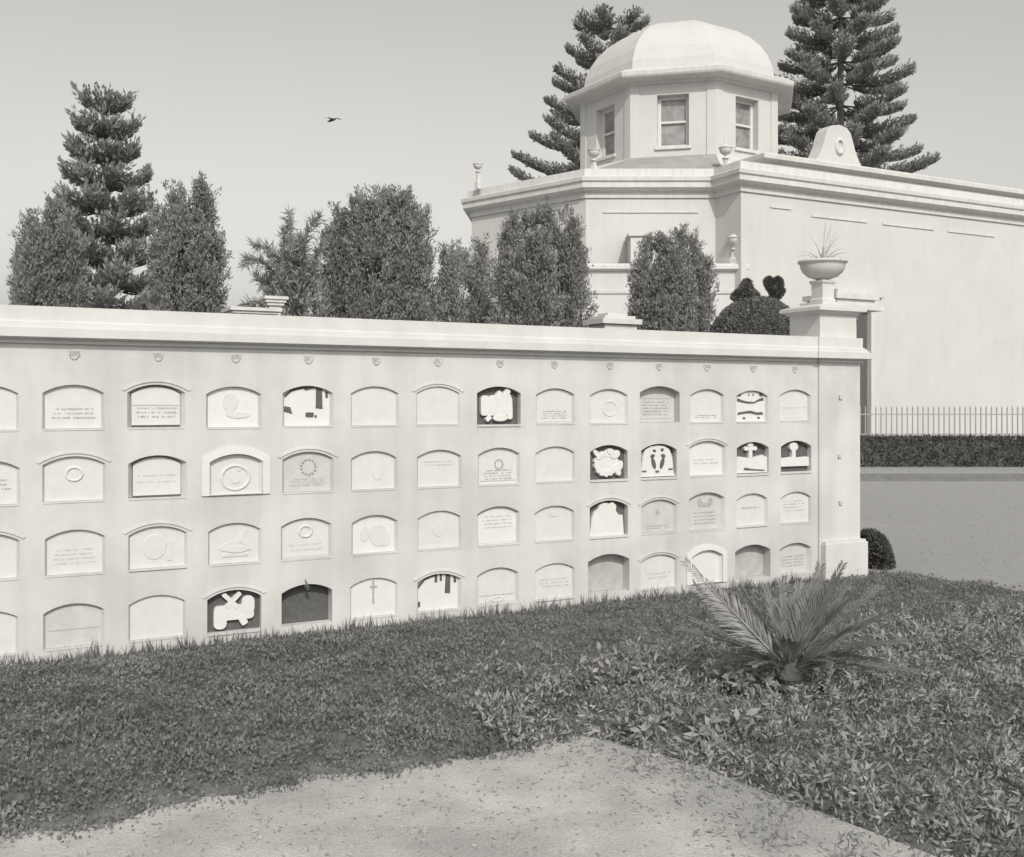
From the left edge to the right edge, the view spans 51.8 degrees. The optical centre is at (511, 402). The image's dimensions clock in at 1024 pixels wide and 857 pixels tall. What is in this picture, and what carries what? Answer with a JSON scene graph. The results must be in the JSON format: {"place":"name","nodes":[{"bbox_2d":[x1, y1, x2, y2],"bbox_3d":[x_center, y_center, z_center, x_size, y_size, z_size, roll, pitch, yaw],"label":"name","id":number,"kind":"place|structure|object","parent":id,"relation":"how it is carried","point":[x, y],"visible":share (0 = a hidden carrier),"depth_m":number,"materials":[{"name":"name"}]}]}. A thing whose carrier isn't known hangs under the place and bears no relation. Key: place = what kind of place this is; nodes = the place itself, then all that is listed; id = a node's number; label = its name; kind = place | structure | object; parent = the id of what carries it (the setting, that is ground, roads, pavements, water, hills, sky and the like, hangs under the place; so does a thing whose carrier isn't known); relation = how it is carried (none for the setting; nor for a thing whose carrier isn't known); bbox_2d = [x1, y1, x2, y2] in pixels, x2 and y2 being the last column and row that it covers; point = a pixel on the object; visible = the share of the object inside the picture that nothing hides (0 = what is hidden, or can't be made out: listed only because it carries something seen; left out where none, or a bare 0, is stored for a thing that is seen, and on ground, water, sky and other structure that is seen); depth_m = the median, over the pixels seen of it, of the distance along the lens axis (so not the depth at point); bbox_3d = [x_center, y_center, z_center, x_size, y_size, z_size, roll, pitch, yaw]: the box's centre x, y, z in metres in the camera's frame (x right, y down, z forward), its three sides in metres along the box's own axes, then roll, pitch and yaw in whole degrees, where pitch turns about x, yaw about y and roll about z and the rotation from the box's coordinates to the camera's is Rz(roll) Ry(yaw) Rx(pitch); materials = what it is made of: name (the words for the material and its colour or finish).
{"place":"outdoors","nodes":[
{"label":"outdoors","id":0,"kind":"place"},
{"bbox_2d":[327,117,340,121],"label":"bird","id":1,"kind":"object","parent":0,"point":[332,119],"visible":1,"depth_m":59.95},
{"bbox_2d":[0,735,938,856],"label":"path","id":2,"kind":"structure","parent":0,"point":[602,801],"depth_m":6.81,"materials":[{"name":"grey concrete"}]},
{"bbox_2d":[0,0,1023,321],"label":"sky","id":3,"kind":"structure","parent":0,"point":[242,94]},
{"bbox_2d":[860,467,1023,591],"bbox_3d":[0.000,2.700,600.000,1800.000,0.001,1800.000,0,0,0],"label":"ground","id":4,"kind":"structure","parent":0,"point":[958,565],"depth_m":23.73,"materials":[{"name":"grey concrete"}]},
{"bbox_2d":[4,191,92,307],"bbox_3d":[-9.012,-0.660,20.310,1.906,6.925,1.946,0,0,-42],"label":"cypress tree","id":5,"kind":"object","parent":4,"relation":"on","point":[48,256],"visible":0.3,"depth_m":20.16,"materials":[{"name":"grey plant"}]},
{"bbox_2d":[40,80,159,309],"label":"norfolk pine","id":6,"kind":"object","parent":4,"relation":"on","point":[108,284],"visible":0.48,"depth_m":45.01,"materials":[{"name":"grey plant"}]},
{"bbox_2d":[141,170,233,312],"bbox_3d":[-6.223,-0.829,19.968,2.051,7.261,2.041,0,0,0],"label":"cypress tree","id":7,"kind":"object","parent":4,"relation":"on","point":[187,248],"visible":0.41,"depth_m":19.71,"materials":[{"name":"grey plant"}]},
{"bbox_2d":[221,306,281,314],"bbox_3d":[-4.079,0.717,16.500,0.800,4.367,0.640,0,0,-28],"label":"tomb monument","id":8,"kind":"object","parent":4,"relation":"on","point":[252,310],"visible":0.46,"depth_m":16.24,"materials":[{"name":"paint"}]},
{"bbox_2d":[260,295,288,315],"bbox_3d":[-3.954,0.571,17.500,0.400,4.658,0.320,0,0,-28],"label":"tomb monument","id":9,"kind":"object","parent":4,"relation":"on","point":[273,301],"visible":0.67,"depth_m":17.40,"materials":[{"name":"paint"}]},
{"bbox_2d":[236,205,334,317],"bbox_3d":[-4.074,-0.439,19.019,1.931,6.484,1.508,0,0,0],"label":"spiky tree","id":10,"kind":"object","parent":4,"relation":"on","point":[292,279],"visible":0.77,"depth_m":18.91,"materials":[{"name":"grey plant"}]},
{"bbox_2d":[310,182,440,321],"bbox_3d":[-2.688,-0.840,20.848,2.930,7.284,2.680,0,0,0],"label":"cypress tree","id":11,"kind":"object","parent":4,"relation":"on","point":[385,244],"visible":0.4,"depth_m":20.59,"materials":[{"name":"grey plant"}]},
{"bbox_2d":[0,301,872,667],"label":"niche wall","id":12,"kind":"structure","parent":4,"relation":"on","point":[168,475],"depth_m":12.44,"materials":[{"name":"paint"}]},
{"bbox_2d":[798,258,847,301],"bbox_3d":[4.759,-1.845,16.134,0.740,0.660,0.740,0,0,17],"label":"stone urn","id":13,"kind":"object","parent":12,"relation":"on","point":[821,272],"visible":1,"depth_m":15.98,"materials":[{"name":"white stone"}]},
{"bbox_2d":[798,223,847,258],"bbox_3d":[4.856,-2.431,16.213,1.033,0.647,0.960,0,0,19],"label":"agave plant","id":14,"kind":"object","parent":13,"relation":"in","point":[824,252],"visible":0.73,"depth_m":16.06,"materials":[{"name":"plant"}]},
{"bbox_2d":[0,562,888,669],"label":"grass strip","id":15,"kind":"object","parent":4,"relation":"on","point":[556,606],"depth_m":12.52,"materials":[{"name":"plant"}]},
{"bbox_2d":[432,231,495,323],"bbox_3d":[-0.969,-0.387,22.008,1.753,6.378,1.393,0,0,-36],"label":"cypress tree","id":16,"kind":"object","parent":4,"relation":"on","point":[471,278],"visible":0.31,"depth_m":21.87,"materials":[{"name":"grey plant"}]},
{"bbox_2d":[0,571,1023,856],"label":"ground cover","id":17,"kind":"object","parent":4,"relation":"on","point":[102,721],"visible":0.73,"depth_m":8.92,"materials":[{"name":"grey plant"}]},
{"bbox_2d":[577,642,615,690],"bbox_3d":[0.768,2.430,9.461,0.379,0.547,0.404,0,0,0],"label":"leafy plant","id":18,"kind":"object","parent":17,"relation":"on","point":[607,672],"visible":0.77,"depth_m":9.43,"materials":[{"name":"grey plant"}]},
{"bbox_2d":[618,651,661,687],"bbox_3d":[1.173,2.521,9.796,0.473,0.367,0.364,0,0,-24],"label":"leafy plant","id":19,"kind":"object","parent":17,"relation":"on","point":[637,676],"visible":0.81,"depth_m":9.75,"materials":[{"name":"grey plant"}]},
{"bbox_2d":[616,699,681,739],"bbox_3d":[1.061,2.531,8.305,0.391,0.347,0.573,0,0,35],"label":"leafy plant","id":20,"kind":"object","parent":17,"relation":"on","point":[653,720],"visible":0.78,"depth_m":8.26,"materials":[{"name":"grey plant"}]},
{"bbox_2d":[669,692,764,745],"bbox_3d":[1.581,2.482,8.092,0.728,0.484,0.500,0,0,-18],"label":"leafy plant","id":21,"kind":"object","parent":17,"relation":"on","point":[737,722],"visible":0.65,"depth_m":8.04,"materials":[{"name":"grey plant"}]},
{"bbox_2d":[422,586,1023,856],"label":"border plants","id":22,"kind":"object","parent":17,"relation":"on","point":[771,704],"visible":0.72,"depth_m":8.39,"materials":[{"name":"grey plant"}]},
{"bbox_2d":[712,657,788,695],"bbox_3d":[2.060,2.497,9.397,0.614,0.511,0.526,0,0,-22],"label":"leafy plant","id":23,"kind":"object","parent":17,"relation":"on","point":[748,677],"visible":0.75,"depth_m":9.37,"materials":[{"name":"grey plant"}]},
{"bbox_2d":[675,557,925,694],"bbox_3d":[2.606,2.067,9.537,2.263,1.366,1.286,0,0,0],"label":"young palm","id":24,"kind":"object","parent":17,"relation":"on","point":[801,628],"visible":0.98,"depth_m":9.45,"materials":[{"name":"plant"}]},
{"bbox_2d":[801,647,874,690],"bbox_3d":[2.844,2.440,9.406,0.665,0.528,0.509,0,0,-30],"label":"leafy plant","id":25,"kind":"object","parent":17,"relation":"on","point":[828,673],"visible":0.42,"depth_m":9.40,"materials":[{"name":"grey plant"}]},
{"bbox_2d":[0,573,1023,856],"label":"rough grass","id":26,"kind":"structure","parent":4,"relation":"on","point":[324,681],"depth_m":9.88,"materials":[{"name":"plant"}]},
{"bbox_2d":[0,468,1023,856],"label":"path litter","id":27,"kind":"object","parent":4,"relation":"on","point":[518,786],"visible":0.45,"depth_m":6.93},
{"bbox_2d":[484,194,598,327],"bbox_3d":[0.615,-0.661,21.022,2.408,6.927,2.038,0,0,-39],"label":"cypress tree","id":28,"kind":"object","parent":4,"relation":"on","point":[555,292],"visible":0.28,"depth_m":20.80,"materials":[{"name":"grey plant"}]},
{"bbox_2d":[507,3,651,180],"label":"norfolk pine","id":29,"kind":"object","parent":4,"relation":"on","point":[601,27],"visible":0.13,"depth_m":73.03,"materials":[{"name":"grey plant"}]},
{"bbox_2d":[583,313,641,329],"bbox_3d":[1.907,0.607,20.000,0.880,4.585,0.704,0,0,-28],"label":"tomb monument","id":30,"kind":"object","parent":4,"relation":"on","point":[614,320],"visible":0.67,"depth_m":19.76,"materials":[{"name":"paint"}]},
{"bbox_2d":[623,223,720,331],"bbox_3d":[3.333,-0.505,21.791,2.322,6.614,1.917,0,0,0],"label":"cypress tree","id":31,"kind":"object","parent":4,"relation":"on","point":[676,303],"visible":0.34,"depth_m":21.85,"materials":[{"name":"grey plant"}]},
{"bbox_2d":[461,20,1023,438],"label":"chapel","id":32,"kind":"structure","parent":4,"relation":"on","point":[663,112],"depth_m":49.44,"materials":[{"name":"paint"}]},
{"bbox_2d":[473,163,482,188],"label":"stone urn","id":33,"kind":"object","parent":32,"relation":"on","point":[477,182],"visible":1,"depth_m":50.22,"materials":[{"name":"white stone"}]},
{"bbox_2d":[587,148,600,168],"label":"stone urn","id":34,"kind":"object","parent":32,"relation":"on","point":[593,153],"visible":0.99,"depth_m":46.77,"materials":[{"name":"white stone"}]},
{"bbox_2d":[596,107,615,162],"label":"window","id":35,"kind":"structure","parent":32,"relation":"in","point":[607,115],"depth_m":52.12,"materials":[{"name":"white glass"}]},
{"bbox_2d":[655,96,690,149],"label":"window","id":36,"kind":"structure","parent":32,"relation":"in","point":[673,112],"depth_m":49.95,"materials":[{"name":"grey glass"}]},
{"bbox_2d":[718,141,732,165],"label":"stone urn","id":37,"kind":"object","parent":32,"relation":"on","point":[725,149],"visible":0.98,"depth_m":46.57,"materials":[{"name":"white stone"}]},
{"bbox_2d":[727,234,737,262],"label":"stone urn","id":38,"kind":"object","parent":32,"relation":"on","point":[732,239],"visible":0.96,"depth_m":45.20,"materials":[{"name":"white stone"}]},
{"bbox_2d":[734,99,760,153],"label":"window","id":39,"kind":"structure","parent":32,"relation":"in","point":[744,109],"depth_m":50.63,"materials":[{"name":"white glass"}]},
{"bbox_2d":[856,313,866,435],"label":"doorway","id":40,"kind":"structure","parent":32,"relation":"in","point":[861,324],"depth_m":48.19,"materials":[{"name":"stone"}]},
{"bbox_2d":[708,275,789,335],"bbox_3d":[4.413,0.197,19.001,1.888,5.006,1.888,0,0,0],"label":"topiary bush","id":41,"kind":"object","parent":4,"relation":"on","point":[750,310],"visible":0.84,"depth_m":18.54,"materials":[{"name":"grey plant"}]},
{"bbox_2d":[802,289,883,319],"bbox_3d":[7.489,0.183,24.000,1.480,5.433,1.184,0,0,-28],"label":"tomb monument","id":42,"kind":"object","parent":4,"relation":"on","point":[861,298],"visible":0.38,"depth_m":23.62,"materials":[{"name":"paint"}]},
{"bbox_2d":[774,0,941,172],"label":"norfolk pine","id":43,"kind":"object","parent":4,"relation":"on","point":[810,117],"visible":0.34,"depth_m":70.44,"materials":[{"name":"grey plant"}]},
{"bbox_2d":[860,527,896,569],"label":"shrub","id":44,"kind":"object","parent":4,"relation":"on","point":[880,552],"visible":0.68,"depth_m":17.17,"materials":[{"name":"grey plant"}]},
{"bbox_2d":[860,433,1023,466],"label":"clipped hedge","id":45,"kind":"object","parent":4,"relation":"on","point":[926,450],"visible":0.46,"depth_m":44.25,"materials":[{"name":"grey plant"}]},
{"bbox_2d":[860,405,1023,436],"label":"iron fence","id":46,"kind":"object","parent":4,"relation":"on","point":[944,414],"visible":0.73,"depth_m":45.08,"materials":[{"name":"metal"}]},
{"bbox_2d":[860,474,1023,480],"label":"kerb","id":47,"kind":"structure","parent":4,"relation":"on","point":[941,477],"depth_m":36.59,"materials":[{"name":"concrete"}]}
]}

